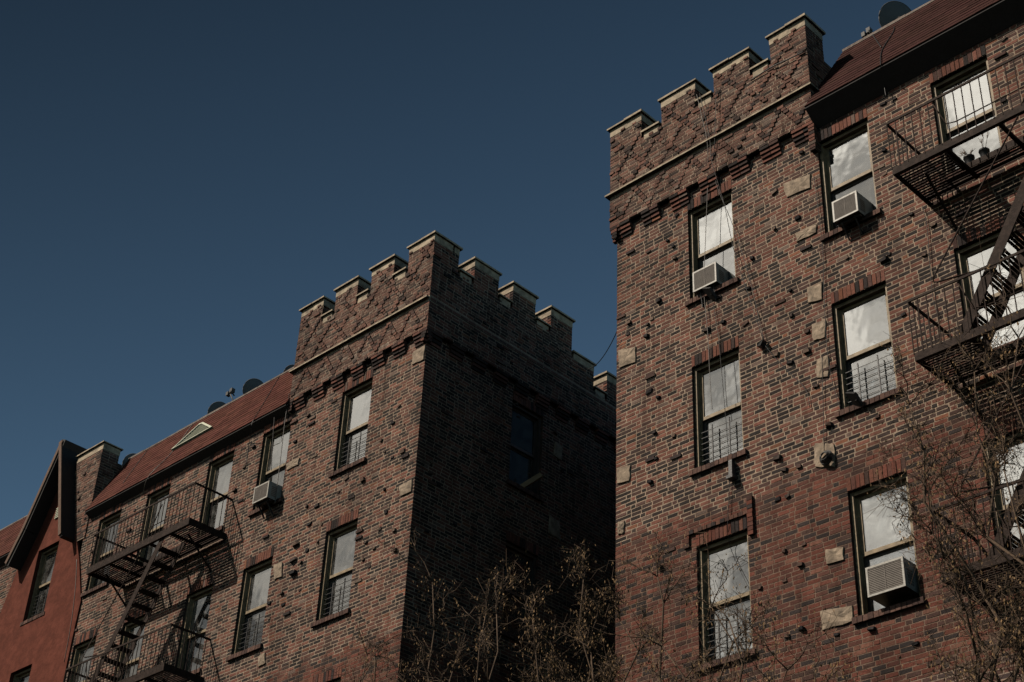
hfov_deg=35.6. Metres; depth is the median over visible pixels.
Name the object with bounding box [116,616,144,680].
window
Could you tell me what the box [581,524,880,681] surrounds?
bare tree
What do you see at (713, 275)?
window air conditioner
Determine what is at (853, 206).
window air conditioner
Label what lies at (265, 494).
window air conditioner
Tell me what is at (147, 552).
window
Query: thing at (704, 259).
cable
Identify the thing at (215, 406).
satellite dish
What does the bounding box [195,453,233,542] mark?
window
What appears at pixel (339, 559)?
window
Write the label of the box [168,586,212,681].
window
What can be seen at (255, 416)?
cable
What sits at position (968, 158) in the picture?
flower pot
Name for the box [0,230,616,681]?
apartment building
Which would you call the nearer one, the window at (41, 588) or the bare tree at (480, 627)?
the bare tree at (480, 627)
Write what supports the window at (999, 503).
in the apartment building at (785, 138)
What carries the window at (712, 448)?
in the apartment building at (785, 138)
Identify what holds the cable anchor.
attached to the apartment building at (785, 138)
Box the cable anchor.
[757,339,766,348]
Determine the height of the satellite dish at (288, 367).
0.562 m
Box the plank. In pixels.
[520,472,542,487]
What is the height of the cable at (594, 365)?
2.414 m
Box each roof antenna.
[225,388,234,400]
[861,26,872,37]
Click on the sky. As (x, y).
(180, 180)
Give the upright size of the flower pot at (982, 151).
0.458 m
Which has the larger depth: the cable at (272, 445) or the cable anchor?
the cable at (272, 445)
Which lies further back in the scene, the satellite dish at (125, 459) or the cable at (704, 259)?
the satellite dish at (125, 459)
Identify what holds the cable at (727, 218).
attached to the apartment building at (785, 138)
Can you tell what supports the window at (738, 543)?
in the apartment building at (785, 138)
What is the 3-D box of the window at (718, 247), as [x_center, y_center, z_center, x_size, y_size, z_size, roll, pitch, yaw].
[3.173,-1.435,24.968,1.012,1.863,0.299,-27,-44,36]
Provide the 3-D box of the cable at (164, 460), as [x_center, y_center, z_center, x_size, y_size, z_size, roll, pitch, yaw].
[-7.537,2.466,35.099,0.802,1.980,0.507,10,-35,-11]
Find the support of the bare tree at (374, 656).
on the ground
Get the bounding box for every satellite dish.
[122,453,135,466]
[207,401,224,413]
[242,378,262,393]
[283,364,293,371]
[879,1,910,26]
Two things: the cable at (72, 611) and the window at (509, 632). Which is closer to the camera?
the window at (509, 632)
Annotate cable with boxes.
[64,560,76,661]
[143,424,192,493]
[246,375,279,464]
[271,416,274,470]
[274,396,288,503]
[556,331,616,369]
[696,94,711,403]
[699,93,764,342]
[713,87,809,406]
[713,304,749,589]
[751,51,803,80]
[814,177,840,409]
[822,366,823,435]
[880,27,894,96]
[922,206,939,318]
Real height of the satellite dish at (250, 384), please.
0.671 m
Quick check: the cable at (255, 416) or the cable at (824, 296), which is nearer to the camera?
the cable at (824, 296)
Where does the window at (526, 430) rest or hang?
in the apartment building at (440, 404)
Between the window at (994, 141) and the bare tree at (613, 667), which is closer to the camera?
the bare tree at (613, 667)
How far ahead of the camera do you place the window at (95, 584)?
35.16 m
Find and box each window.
[13,668,30,681]
[20,544,58,625]
[69,638,95,681]
[80,511,121,597]
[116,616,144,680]
[132,486,169,571]
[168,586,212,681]
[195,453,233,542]
[226,559,272,661]
[247,423,290,517]
[310,521,357,627]
[328,380,372,478]
[499,542,539,651]
[506,402,544,502]
[685,191,738,306]
[689,349,747,476]
[694,531,756,672]
[820,120,881,242]
[833,283,901,418]
[850,473,925,625]
[932,57,1007,184]
[956,225,1023,367]
[984,433,1023,577]
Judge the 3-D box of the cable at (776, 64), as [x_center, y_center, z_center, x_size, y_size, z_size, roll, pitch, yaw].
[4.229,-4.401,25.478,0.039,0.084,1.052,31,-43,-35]
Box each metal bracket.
[702,287,716,301]
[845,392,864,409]
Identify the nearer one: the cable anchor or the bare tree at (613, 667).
the bare tree at (613, 667)
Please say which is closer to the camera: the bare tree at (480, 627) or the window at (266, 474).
the bare tree at (480, 627)
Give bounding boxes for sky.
[0,0,929,529]
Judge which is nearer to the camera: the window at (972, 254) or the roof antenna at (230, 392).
the window at (972, 254)
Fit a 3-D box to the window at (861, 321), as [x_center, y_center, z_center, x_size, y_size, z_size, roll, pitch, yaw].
[4.857,0.137,21.803,1.022,1.863,0.298,-27,-44,36]
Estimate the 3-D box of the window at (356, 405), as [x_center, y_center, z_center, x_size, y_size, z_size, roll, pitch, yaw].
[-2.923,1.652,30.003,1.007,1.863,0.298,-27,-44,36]
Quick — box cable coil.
[819,450,832,465]
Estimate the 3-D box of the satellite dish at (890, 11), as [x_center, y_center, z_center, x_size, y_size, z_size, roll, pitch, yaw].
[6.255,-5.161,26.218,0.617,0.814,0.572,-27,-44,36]
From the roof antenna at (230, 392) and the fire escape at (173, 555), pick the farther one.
the roof antenna at (230, 392)
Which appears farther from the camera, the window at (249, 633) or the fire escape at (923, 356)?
the window at (249, 633)
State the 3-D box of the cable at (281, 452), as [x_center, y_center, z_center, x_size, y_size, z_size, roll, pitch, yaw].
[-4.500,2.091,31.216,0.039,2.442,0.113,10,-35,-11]
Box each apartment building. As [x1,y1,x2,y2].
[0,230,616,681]
[605,0,1023,681]
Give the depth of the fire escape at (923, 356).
19.88 m
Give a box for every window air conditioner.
[252,480,282,518]
[692,261,727,306]
[832,190,872,240]
[865,556,918,606]
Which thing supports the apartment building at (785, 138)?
on the ground
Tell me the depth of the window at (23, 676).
35.26 m
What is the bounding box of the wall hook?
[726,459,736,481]
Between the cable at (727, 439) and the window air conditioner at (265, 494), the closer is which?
the cable at (727, 439)
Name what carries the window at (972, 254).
in the apartment building at (785, 138)
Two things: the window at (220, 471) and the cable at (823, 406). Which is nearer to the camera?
the cable at (823, 406)
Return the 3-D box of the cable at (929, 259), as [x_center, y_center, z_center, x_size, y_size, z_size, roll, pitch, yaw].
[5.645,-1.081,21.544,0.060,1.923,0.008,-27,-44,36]
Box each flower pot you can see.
[959,148,974,163]
[978,132,989,156]
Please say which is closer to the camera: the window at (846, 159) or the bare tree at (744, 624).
the bare tree at (744, 624)
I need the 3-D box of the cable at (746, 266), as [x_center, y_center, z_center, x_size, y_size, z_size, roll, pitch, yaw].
[3.665,-1.609,24.184,1.458,6.640,0.125,-26,-43,35]
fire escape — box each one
[63,482,232,681]
[886,51,1023,636]
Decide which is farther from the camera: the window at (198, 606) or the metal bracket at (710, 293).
the window at (198, 606)
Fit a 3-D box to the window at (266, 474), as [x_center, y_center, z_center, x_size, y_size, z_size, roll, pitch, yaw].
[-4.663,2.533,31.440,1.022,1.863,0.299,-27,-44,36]
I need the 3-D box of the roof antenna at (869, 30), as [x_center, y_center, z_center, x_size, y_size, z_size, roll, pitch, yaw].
[5.832,-4.982,26.121,0.188,0.326,0.135,-27,-44,36]
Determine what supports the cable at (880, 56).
attached to the apartment building at (785, 138)
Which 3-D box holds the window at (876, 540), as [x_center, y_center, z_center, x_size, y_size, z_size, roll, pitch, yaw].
[4.735,2.625,20.130,1.022,1.863,0.298,-27,-44,36]
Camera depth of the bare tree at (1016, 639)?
15.17 m
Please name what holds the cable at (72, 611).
attached to the apartment building at (440, 404)
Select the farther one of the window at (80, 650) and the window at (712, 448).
the window at (80, 650)
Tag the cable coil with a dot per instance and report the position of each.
(826, 461)
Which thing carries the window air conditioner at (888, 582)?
attached to the apartment building at (785, 138)
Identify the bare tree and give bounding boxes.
[320,607,431,681]
[376,528,569,681]
[490,537,670,681]
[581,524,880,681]
[856,234,1023,681]

